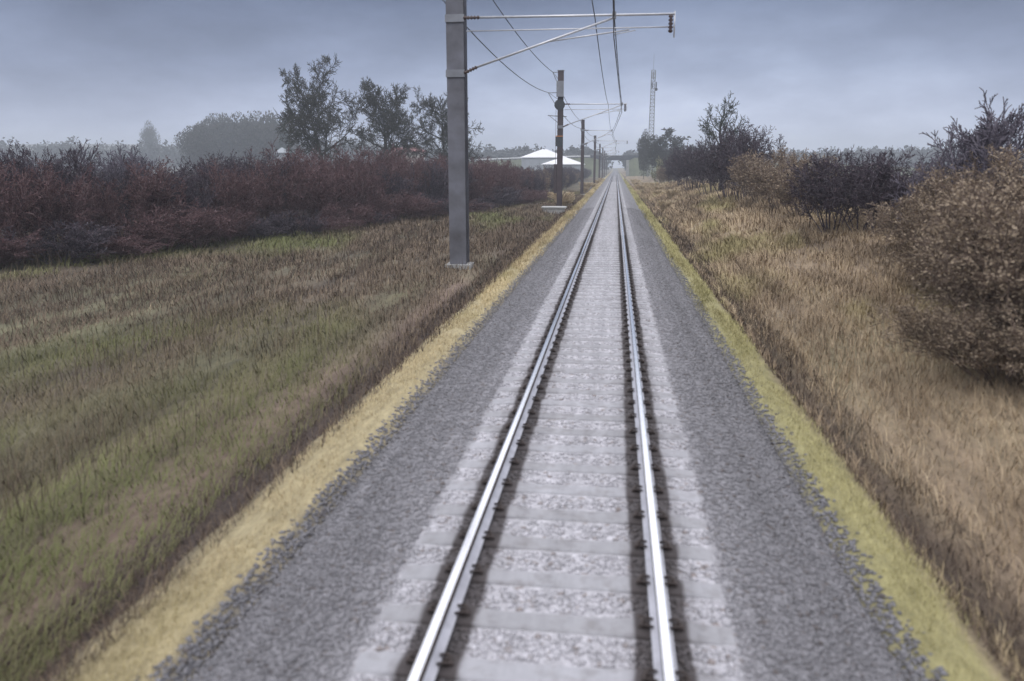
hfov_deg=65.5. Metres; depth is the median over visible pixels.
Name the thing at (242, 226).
bramble
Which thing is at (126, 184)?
hedge shrub
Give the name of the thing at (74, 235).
bramble
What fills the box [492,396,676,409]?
sleeper
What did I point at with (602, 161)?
catenary mast
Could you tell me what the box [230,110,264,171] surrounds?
copse tree
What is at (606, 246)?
sleeper
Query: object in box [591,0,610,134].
overlap wire
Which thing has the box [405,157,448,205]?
hedge shrub
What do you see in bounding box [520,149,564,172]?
barn
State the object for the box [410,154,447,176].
hedge shrub
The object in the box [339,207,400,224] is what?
bramble
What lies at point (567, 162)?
barn
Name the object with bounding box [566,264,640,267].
sleeper
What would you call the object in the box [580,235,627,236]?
sleeper
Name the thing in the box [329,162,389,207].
hedge shrub
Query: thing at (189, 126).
copse tree
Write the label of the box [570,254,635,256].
sleeper
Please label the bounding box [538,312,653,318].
sleeper
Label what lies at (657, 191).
reed tuft
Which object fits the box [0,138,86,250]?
hedge shrub
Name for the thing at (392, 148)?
hedge shrub
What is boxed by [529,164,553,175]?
hedge shrub
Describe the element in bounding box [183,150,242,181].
hedge shrub
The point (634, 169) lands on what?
road embankment
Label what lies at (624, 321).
sleeper
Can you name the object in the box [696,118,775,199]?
bank shrub
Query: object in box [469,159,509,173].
hedge shrub
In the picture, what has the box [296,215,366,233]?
bramble
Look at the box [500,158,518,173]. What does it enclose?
hedge shrub
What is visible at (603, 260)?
sleeper
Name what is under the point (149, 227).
bramble
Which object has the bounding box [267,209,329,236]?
bramble
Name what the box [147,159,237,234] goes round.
hedge shrub
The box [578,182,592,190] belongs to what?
reed tuft
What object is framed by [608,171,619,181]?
distant sleepers
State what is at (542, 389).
sleeper
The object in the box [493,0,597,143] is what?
feeder wire
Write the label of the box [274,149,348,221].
hedge shrub
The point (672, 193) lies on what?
reed tuft
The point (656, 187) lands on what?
reed tuft
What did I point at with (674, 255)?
moss strip
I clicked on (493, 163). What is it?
hedge shrub
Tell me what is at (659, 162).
catkin willow
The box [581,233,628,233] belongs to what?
sleeper
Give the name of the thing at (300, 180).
hedge shrub
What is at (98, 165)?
hedge shrub
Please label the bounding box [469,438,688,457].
sleeper
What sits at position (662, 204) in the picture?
reed tuft
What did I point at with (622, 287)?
sleeper
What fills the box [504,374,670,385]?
sleeper
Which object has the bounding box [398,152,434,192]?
hedge shrub
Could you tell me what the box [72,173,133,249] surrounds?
hedge shrub
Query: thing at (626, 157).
road bridge
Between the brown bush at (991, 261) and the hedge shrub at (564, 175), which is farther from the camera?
the hedge shrub at (564, 175)
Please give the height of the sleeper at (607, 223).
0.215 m
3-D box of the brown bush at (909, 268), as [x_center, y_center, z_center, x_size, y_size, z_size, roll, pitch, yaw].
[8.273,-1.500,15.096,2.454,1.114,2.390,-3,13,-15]
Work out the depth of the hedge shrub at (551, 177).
101.34 m
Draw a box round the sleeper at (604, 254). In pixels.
[570,252,637,255]
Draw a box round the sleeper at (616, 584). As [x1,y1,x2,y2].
[401,562,723,598]
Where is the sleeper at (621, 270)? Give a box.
[562,268,641,271]
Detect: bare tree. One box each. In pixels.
[273,52,378,162]
[346,77,435,162]
[400,87,483,164]
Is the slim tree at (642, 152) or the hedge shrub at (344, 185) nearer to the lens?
the hedge shrub at (344, 185)
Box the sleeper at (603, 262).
[567,260,638,262]
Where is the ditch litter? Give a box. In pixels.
[0,194,1023,680]
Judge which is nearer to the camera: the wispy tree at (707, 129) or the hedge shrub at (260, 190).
the hedge shrub at (260, 190)
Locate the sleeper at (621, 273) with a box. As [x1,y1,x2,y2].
[560,270,642,274]
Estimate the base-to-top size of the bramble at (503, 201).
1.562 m
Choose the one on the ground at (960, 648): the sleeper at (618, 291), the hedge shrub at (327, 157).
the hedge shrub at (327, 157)
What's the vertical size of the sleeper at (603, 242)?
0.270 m
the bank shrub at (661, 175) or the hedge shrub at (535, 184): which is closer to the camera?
the hedge shrub at (535, 184)
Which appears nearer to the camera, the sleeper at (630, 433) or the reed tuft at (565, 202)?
the sleeper at (630, 433)
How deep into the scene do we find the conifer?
268.08 m
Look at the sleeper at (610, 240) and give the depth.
35.21 m
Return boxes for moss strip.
[42,179,604,680]
[623,179,1015,680]
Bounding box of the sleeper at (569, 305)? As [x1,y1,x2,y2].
[543,303,650,308]
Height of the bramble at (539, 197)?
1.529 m
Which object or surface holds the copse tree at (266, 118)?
on the ground at (960, 648)
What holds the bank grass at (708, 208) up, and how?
on the ground at (960, 648)
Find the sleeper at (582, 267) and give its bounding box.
[563,266,641,269]
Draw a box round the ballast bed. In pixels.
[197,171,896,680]
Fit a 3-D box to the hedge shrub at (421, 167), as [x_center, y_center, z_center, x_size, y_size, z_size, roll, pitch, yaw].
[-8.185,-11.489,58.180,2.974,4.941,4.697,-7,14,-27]
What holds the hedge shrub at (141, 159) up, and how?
on the ground at (960, 648)
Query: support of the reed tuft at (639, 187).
on the ground at (960, 648)
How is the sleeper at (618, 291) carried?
on the ballast bed
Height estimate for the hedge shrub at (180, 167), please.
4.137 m
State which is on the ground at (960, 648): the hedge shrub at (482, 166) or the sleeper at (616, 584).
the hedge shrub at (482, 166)
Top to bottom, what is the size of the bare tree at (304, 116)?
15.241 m
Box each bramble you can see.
[0,219,123,265]
[0,230,50,268]
[73,233,172,259]
[94,203,216,252]
[148,203,238,248]
[201,205,259,243]
[239,216,297,239]
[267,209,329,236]
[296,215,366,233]
[306,200,366,227]
[339,201,393,227]
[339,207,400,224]
[363,188,433,218]
[394,196,447,219]
[414,194,448,217]
[426,195,472,216]
[444,196,497,211]
[446,199,496,214]
[479,202,499,209]
[480,185,525,204]
[484,192,518,206]
[500,185,544,204]
[501,193,535,205]
[519,189,548,201]
[528,190,554,199]
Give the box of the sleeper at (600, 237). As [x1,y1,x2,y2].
[580,236,633,238]
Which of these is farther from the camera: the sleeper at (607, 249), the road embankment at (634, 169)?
the road embankment at (634, 169)
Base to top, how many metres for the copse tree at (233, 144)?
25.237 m
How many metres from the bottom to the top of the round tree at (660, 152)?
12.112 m
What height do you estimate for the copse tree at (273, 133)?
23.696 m
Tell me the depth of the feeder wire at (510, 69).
42.77 m
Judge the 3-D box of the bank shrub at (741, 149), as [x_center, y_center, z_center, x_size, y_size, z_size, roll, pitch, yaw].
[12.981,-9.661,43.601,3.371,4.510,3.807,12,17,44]
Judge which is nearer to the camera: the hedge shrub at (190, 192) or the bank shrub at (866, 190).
the bank shrub at (866, 190)
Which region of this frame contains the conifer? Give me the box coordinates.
[277,120,291,155]
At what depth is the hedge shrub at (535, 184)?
85.65 m
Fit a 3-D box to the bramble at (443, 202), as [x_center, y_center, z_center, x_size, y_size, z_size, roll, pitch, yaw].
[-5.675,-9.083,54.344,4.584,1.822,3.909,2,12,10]
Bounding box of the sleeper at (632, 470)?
[459,457,693,477]
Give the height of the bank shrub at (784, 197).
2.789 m
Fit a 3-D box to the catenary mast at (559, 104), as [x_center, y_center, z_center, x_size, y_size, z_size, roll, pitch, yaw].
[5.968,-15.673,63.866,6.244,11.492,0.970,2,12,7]
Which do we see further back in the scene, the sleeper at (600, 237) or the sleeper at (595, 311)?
the sleeper at (600, 237)
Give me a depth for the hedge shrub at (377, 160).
56.94 m
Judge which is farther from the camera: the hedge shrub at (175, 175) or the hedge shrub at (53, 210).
the hedge shrub at (175, 175)
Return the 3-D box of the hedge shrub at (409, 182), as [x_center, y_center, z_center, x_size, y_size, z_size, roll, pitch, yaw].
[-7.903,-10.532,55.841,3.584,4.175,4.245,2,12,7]
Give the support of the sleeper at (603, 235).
on the ballast bed
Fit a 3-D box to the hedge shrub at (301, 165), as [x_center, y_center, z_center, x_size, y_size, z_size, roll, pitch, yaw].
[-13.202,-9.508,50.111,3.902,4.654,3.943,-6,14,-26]
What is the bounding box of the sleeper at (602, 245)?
[577,243,632,245]
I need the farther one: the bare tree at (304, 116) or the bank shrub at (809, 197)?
the bare tree at (304, 116)
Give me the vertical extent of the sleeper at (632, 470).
0.270 m
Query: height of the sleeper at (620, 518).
0.270 m
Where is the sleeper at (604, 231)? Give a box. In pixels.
[582,231,627,231]
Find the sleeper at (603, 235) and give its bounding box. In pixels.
[580,235,627,235]
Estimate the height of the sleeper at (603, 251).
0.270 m
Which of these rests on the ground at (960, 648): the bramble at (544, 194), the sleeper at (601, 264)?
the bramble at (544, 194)
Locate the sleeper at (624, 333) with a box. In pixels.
[529,328,657,335]
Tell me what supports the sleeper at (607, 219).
on the ballast bed
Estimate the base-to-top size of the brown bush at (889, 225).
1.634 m
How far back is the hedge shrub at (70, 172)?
32.65 m
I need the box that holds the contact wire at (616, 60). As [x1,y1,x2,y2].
[612,0,621,150]
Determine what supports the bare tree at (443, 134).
on the ground at (960, 648)
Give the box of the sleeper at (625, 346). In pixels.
[522,341,661,349]
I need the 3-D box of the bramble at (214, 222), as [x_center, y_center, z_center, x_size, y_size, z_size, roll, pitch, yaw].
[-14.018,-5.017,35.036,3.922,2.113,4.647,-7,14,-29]
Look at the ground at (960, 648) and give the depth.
9.60 m
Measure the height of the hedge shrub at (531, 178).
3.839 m
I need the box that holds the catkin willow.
[650,156,672,182]
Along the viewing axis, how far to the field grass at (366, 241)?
15.56 m
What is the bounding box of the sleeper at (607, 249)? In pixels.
[573,248,636,250]
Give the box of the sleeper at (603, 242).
[577,241,634,243]
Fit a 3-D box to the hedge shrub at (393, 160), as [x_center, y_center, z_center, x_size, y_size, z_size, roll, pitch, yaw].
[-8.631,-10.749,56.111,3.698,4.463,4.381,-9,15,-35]
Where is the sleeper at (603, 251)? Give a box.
[576,249,634,251]
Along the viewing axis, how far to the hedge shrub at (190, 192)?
36.85 m
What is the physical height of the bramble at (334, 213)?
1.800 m
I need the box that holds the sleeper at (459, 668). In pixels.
[352,650,734,680]
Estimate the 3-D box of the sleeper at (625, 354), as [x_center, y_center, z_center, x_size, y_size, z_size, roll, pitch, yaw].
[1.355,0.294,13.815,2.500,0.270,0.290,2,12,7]
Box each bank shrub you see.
[656,166,671,182]
[659,157,678,182]
[663,146,698,185]
[667,141,708,190]
[683,134,730,195]
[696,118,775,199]
[715,124,786,200]
[724,145,798,202]
[734,151,830,209]
[757,147,848,217]
[781,145,891,232]
[805,144,917,231]
[831,148,941,232]
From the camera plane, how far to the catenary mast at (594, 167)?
152.09 m
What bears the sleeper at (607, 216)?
on the ballast bed
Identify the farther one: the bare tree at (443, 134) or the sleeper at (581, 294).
the bare tree at (443, 134)
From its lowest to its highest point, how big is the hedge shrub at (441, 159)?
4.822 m
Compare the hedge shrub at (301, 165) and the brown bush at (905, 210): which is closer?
the brown bush at (905, 210)
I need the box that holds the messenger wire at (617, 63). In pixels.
[612,0,621,154]
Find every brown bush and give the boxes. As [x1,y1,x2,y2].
[859,196,917,241]
[860,141,1023,290]
[863,275,1023,385]
[896,154,1023,359]
[898,241,939,280]
[902,151,1023,240]
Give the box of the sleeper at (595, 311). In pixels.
[540,307,652,313]
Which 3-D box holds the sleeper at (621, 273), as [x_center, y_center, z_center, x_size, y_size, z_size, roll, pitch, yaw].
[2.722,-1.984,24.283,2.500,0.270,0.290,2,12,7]
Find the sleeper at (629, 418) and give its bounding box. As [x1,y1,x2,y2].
[485,408,679,423]
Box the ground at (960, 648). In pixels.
[0,144,1023,680]
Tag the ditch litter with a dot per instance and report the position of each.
(446, 314)
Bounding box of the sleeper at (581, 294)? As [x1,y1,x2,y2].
[549,291,647,296]
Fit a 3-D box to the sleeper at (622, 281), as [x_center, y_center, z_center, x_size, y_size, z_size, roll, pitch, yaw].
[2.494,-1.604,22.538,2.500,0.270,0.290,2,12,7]
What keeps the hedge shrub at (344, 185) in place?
on the ground at (960, 648)
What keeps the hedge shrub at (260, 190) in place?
on the ground at (960, 648)
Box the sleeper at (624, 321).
[535,317,654,323]
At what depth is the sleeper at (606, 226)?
43.40 m
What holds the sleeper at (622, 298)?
on the ballast bed
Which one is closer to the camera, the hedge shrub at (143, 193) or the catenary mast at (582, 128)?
the hedge shrub at (143, 193)
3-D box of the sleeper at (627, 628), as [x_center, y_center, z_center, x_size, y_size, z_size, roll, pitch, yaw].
[0.293,2.066,5.673,2.500,0.270,0.290,2,12,7]
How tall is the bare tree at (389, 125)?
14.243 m
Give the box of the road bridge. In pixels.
[590,154,638,175]
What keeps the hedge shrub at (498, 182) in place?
on the ground at (960, 648)
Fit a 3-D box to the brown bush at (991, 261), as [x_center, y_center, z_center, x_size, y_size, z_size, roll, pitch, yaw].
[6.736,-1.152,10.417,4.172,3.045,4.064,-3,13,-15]
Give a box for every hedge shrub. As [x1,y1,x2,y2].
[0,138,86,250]
[0,157,104,258]
[0,158,42,260]
[5,149,63,240]
[14,142,118,248]
[55,139,141,234]
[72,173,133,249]
[82,158,165,241]
[91,155,199,241]
[95,142,162,231]
[115,162,205,238]
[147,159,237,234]
[160,166,218,241]
[164,156,196,190]
[182,151,250,228]
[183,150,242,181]
[190,157,265,238]
[198,167,272,231]
[220,148,300,219]
[246,137,319,224]
[249,154,298,215]
[251,163,317,225]
[269,154,317,217]
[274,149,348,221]
[279,161,320,219]
[285,147,349,175]
[298,157,357,221]
[311,160,351,211]
[323,142,397,209]
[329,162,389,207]
[331,165,384,213]
[341,159,399,196]
[352,149,398,172]
[363,157,414,206]
[365,144,413,172]
[371,160,421,211]
[374,164,426,217]
[383,149,424,196]
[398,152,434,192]
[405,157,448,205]
[406,160,448,199]
[410,153,445,164]
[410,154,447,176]
[426,154,447,192]
[434,158,477,195]
[446,156,496,202]
[468,159,492,198]
[468,166,496,200]
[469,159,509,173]
[472,156,513,170]
[473,171,497,200]
[481,164,504,197]
[492,163,517,199]
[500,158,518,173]
[505,167,528,190]
[509,172,533,190]
[517,166,534,191]
[523,171,546,189]
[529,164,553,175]
[530,177,539,190]
[532,174,548,191]
[538,171,553,191]
[548,174,553,190]
[562,168,569,185]
[562,172,573,188]
[572,171,579,184]
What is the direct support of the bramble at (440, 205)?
on the ground at (960, 648)
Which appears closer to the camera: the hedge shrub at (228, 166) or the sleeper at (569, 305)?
the sleeper at (569, 305)
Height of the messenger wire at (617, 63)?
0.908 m
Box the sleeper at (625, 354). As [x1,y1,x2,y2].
[518,348,663,357]
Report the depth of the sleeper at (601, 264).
26.52 m
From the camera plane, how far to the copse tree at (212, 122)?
318.67 m
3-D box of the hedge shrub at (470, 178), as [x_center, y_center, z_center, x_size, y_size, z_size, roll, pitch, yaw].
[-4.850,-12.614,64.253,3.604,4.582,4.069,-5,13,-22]
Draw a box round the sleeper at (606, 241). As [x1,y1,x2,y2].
[577,239,631,241]
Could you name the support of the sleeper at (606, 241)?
on the ballast bed
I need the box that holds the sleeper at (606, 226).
[585,226,627,226]
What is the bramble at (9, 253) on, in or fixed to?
on the ground at (960, 648)
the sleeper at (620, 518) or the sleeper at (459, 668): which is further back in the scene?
the sleeper at (620, 518)
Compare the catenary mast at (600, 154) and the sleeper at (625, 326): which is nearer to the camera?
the sleeper at (625, 326)
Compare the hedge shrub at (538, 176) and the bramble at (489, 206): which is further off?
the hedge shrub at (538, 176)
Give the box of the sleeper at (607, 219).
[588,219,626,219]
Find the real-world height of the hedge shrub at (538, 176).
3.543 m
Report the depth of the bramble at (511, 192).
69.97 m
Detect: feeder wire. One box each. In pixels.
[442,0,599,147]
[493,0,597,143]
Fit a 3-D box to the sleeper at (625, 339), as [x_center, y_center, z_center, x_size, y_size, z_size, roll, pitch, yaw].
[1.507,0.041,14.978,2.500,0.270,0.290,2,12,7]
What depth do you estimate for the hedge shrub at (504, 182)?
74.83 m
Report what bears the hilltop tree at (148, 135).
on the ground at (960, 648)
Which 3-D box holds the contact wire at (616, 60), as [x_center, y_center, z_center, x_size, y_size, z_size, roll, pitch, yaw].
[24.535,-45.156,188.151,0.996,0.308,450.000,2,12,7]
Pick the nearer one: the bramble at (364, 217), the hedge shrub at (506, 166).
the bramble at (364, 217)
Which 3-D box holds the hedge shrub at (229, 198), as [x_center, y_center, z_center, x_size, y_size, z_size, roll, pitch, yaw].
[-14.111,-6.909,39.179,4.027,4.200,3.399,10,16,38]
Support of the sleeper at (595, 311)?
on the ballast bed
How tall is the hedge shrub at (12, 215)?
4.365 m
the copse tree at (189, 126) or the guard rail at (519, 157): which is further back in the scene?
the copse tree at (189, 126)
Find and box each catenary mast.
[443,0,675,269]
[548,70,626,205]
[580,120,612,194]
[593,135,627,183]
[598,144,614,179]
[602,148,615,177]
[603,151,615,177]
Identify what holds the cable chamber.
on the ground at (960, 648)
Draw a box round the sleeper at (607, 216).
[590,216,624,216]
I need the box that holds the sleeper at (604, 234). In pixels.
[581,234,628,234]
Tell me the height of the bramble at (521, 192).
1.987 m
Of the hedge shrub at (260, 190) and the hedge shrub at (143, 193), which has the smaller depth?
the hedge shrub at (143, 193)
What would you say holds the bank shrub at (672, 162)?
on the ground at (960, 648)
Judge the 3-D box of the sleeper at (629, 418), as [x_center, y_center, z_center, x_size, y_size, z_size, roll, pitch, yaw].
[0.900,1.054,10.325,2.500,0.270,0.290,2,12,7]
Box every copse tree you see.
[173,121,217,167]
[180,116,217,163]
[196,113,233,166]
[208,113,239,164]
[216,111,257,167]
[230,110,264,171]
[236,110,278,165]
[250,114,297,166]
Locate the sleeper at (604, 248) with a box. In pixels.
[577,246,634,248]
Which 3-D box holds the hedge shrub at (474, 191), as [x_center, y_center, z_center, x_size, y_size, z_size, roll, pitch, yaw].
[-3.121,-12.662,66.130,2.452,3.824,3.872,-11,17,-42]
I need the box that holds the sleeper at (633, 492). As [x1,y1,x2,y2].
[447,477,699,501]
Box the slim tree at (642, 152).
[636,129,652,178]
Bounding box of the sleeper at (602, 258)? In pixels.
[570,256,636,258]
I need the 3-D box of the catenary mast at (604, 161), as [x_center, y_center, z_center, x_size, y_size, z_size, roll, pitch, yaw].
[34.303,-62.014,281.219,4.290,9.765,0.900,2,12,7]
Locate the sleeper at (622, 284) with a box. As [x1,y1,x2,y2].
[554,281,645,285]
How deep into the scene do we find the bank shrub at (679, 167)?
69.04 m
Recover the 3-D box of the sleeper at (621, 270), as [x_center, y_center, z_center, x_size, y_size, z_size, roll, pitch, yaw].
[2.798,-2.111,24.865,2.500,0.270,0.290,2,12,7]
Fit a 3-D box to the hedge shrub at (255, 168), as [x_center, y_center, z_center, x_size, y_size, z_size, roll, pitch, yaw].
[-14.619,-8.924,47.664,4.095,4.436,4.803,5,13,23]
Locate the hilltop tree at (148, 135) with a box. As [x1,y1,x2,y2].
[139,119,160,169]
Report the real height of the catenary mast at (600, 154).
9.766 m
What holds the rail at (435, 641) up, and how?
on the ballast bed
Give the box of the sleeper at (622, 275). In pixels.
[559,273,643,277]
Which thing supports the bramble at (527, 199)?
on the ground at (960, 648)
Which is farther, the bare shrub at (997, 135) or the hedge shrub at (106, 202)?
the hedge shrub at (106, 202)
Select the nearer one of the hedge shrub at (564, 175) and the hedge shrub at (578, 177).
the hedge shrub at (564, 175)
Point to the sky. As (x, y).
(842, 74)
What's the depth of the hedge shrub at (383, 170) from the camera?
53.77 m
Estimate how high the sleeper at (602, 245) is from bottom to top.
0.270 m
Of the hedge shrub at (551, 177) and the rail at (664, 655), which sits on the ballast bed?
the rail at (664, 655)
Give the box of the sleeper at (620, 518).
[434,501,705,528]
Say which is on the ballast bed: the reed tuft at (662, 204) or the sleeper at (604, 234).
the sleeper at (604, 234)
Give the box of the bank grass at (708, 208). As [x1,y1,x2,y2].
[631,179,1023,680]
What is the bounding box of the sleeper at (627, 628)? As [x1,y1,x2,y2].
[379,602,734,645]
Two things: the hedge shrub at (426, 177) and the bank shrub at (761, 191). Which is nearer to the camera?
the bank shrub at (761, 191)
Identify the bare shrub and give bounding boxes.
[885,126,990,231]
[908,87,1023,217]
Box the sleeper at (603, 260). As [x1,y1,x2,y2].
[568,258,638,260]
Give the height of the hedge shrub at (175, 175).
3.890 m
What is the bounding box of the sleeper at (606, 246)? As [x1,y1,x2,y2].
[574,245,635,247]
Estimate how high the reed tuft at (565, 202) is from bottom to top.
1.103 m
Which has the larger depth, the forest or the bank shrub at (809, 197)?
the forest
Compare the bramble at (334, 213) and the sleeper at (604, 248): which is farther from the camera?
the bramble at (334, 213)
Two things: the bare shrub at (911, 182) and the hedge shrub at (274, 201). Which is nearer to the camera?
the bare shrub at (911, 182)
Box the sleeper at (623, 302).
[545,299,649,304]
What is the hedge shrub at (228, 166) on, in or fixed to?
on the ground at (960, 648)
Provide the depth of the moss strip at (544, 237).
7.80 m
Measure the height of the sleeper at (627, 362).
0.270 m
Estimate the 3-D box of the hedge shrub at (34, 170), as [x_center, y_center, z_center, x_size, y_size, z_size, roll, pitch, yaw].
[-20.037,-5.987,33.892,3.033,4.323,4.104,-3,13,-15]
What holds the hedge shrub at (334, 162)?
on the ground at (960, 648)
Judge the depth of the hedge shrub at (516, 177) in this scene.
79.22 m
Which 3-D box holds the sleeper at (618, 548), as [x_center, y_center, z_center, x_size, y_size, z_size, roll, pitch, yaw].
[0.445,1.813,6.836,2.500,0.270,0.290,2,12,7]
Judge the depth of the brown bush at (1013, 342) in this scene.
9.97 m
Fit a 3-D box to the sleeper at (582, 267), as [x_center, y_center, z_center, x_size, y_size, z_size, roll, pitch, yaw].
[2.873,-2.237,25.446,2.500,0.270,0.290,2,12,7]
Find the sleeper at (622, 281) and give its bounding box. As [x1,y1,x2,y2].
[556,278,644,282]
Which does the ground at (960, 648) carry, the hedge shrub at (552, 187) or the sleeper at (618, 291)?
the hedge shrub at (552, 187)
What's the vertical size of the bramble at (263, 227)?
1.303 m
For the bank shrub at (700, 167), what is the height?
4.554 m
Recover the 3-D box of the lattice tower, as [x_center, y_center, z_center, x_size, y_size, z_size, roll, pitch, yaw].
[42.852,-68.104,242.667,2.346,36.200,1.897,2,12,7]
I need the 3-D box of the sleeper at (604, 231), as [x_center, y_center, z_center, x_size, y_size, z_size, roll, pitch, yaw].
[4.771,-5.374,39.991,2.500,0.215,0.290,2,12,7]
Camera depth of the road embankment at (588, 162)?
296.69 m
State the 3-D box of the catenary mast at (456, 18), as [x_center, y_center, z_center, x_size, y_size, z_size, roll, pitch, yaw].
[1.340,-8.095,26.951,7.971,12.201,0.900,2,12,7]
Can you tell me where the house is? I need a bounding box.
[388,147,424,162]
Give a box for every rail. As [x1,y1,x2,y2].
[407,173,613,680]
[479,155,589,159]
[616,172,678,680]
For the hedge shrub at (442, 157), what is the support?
on the ground at (960, 648)
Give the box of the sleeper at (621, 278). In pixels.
[558,276,643,279]
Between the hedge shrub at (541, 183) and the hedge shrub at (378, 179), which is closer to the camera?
the hedge shrub at (378, 179)
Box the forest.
[0,136,1023,170]
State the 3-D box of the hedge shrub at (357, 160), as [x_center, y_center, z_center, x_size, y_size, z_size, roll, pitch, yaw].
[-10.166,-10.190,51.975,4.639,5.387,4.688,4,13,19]
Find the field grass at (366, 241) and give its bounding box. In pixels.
[0,189,584,680]
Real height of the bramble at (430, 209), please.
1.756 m
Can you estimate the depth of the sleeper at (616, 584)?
6.21 m
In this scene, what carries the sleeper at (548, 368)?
on the ballast bed
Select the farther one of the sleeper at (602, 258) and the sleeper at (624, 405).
the sleeper at (602, 258)
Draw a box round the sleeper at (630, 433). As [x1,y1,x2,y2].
[477,422,683,439]
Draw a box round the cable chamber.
[541,206,566,213]
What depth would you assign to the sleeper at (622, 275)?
23.63 m
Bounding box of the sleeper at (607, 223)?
[586,223,627,223]
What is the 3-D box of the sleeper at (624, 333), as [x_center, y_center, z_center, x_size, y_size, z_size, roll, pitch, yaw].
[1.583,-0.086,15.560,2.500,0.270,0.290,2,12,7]
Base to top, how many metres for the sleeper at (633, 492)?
0.270 m
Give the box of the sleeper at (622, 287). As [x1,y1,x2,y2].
[553,284,646,289]
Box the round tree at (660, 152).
[643,127,696,167]
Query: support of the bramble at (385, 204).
on the ground at (960, 648)
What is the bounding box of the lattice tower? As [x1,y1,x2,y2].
[647,67,657,176]
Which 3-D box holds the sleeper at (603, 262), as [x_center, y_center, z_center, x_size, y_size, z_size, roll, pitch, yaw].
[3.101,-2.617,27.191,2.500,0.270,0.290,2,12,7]
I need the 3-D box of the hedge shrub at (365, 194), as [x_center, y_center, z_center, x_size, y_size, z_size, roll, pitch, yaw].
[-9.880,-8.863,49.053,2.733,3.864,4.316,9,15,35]
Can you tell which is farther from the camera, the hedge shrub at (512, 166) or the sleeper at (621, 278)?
the hedge shrub at (512, 166)
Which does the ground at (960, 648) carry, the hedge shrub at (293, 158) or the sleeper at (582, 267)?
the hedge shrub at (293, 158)
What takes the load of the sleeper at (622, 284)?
on the ballast bed
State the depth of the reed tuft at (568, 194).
71.57 m
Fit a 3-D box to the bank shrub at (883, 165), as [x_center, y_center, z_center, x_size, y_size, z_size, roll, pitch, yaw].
[10.594,-4.500,23.976,2.975,2.705,3.359,8,15,32]
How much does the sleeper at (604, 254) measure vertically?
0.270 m
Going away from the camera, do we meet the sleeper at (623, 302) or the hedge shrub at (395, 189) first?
the sleeper at (623, 302)
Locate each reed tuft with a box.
[547,191,575,201]
[554,197,574,205]
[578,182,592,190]
[636,184,646,189]
[652,186,664,189]
[653,189,663,194]
[657,200,676,211]
[662,189,681,198]
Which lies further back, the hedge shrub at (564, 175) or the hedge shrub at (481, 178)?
the hedge shrub at (564, 175)
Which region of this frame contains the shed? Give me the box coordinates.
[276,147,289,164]
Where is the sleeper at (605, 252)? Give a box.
[571,251,637,253]
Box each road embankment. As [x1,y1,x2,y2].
[429,158,598,176]
[629,158,1023,175]
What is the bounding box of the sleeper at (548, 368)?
[509,364,667,375]
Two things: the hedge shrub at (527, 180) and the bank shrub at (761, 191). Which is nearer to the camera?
the bank shrub at (761, 191)
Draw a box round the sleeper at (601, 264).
[566,262,638,264]
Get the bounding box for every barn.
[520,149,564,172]
[541,157,584,171]
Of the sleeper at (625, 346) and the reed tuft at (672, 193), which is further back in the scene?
the reed tuft at (672, 193)
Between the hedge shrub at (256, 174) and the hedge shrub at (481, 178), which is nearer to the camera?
the hedge shrub at (256, 174)
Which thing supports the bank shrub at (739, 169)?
on the ground at (960, 648)
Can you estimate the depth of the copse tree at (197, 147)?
286.24 m
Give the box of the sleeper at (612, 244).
[578,242,634,244]
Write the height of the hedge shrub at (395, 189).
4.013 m
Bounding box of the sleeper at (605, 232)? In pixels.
[582,232,627,232]
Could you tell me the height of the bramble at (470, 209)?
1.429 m
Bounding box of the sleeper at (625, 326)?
[532,322,656,329]
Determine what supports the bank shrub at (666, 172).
on the ground at (960, 648)
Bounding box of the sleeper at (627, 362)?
[514,356,665,366]
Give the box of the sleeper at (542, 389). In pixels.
[498,384,672,397]
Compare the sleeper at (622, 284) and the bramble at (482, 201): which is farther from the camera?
the bramble at (482, 201)
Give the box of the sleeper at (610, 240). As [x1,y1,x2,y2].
[583,238,633,240]
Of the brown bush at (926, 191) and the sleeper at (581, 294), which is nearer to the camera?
the brown bush at (926, 191)
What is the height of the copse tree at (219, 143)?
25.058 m
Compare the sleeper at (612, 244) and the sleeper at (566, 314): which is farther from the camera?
the sleeper at (612, 244)
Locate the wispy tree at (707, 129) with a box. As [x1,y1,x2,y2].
[697,91,747,191]
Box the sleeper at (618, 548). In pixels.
[419,529,713,560]
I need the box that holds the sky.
[0,0,1023,167]
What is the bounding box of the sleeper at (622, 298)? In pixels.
[547,295,648,300]
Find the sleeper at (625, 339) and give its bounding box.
[526,334,659,342]
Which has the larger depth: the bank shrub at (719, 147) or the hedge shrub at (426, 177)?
the hedge shrub at (426, 177)
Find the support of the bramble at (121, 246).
on the ground at (960, 648)
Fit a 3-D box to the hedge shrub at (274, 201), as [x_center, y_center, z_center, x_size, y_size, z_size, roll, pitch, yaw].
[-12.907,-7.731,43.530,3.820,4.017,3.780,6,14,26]
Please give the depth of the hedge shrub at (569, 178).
127.76 m
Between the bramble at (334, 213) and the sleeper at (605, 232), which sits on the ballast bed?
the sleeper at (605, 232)
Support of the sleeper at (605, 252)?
on the ballast bed
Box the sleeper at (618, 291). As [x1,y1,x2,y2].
[551,288,646,292]

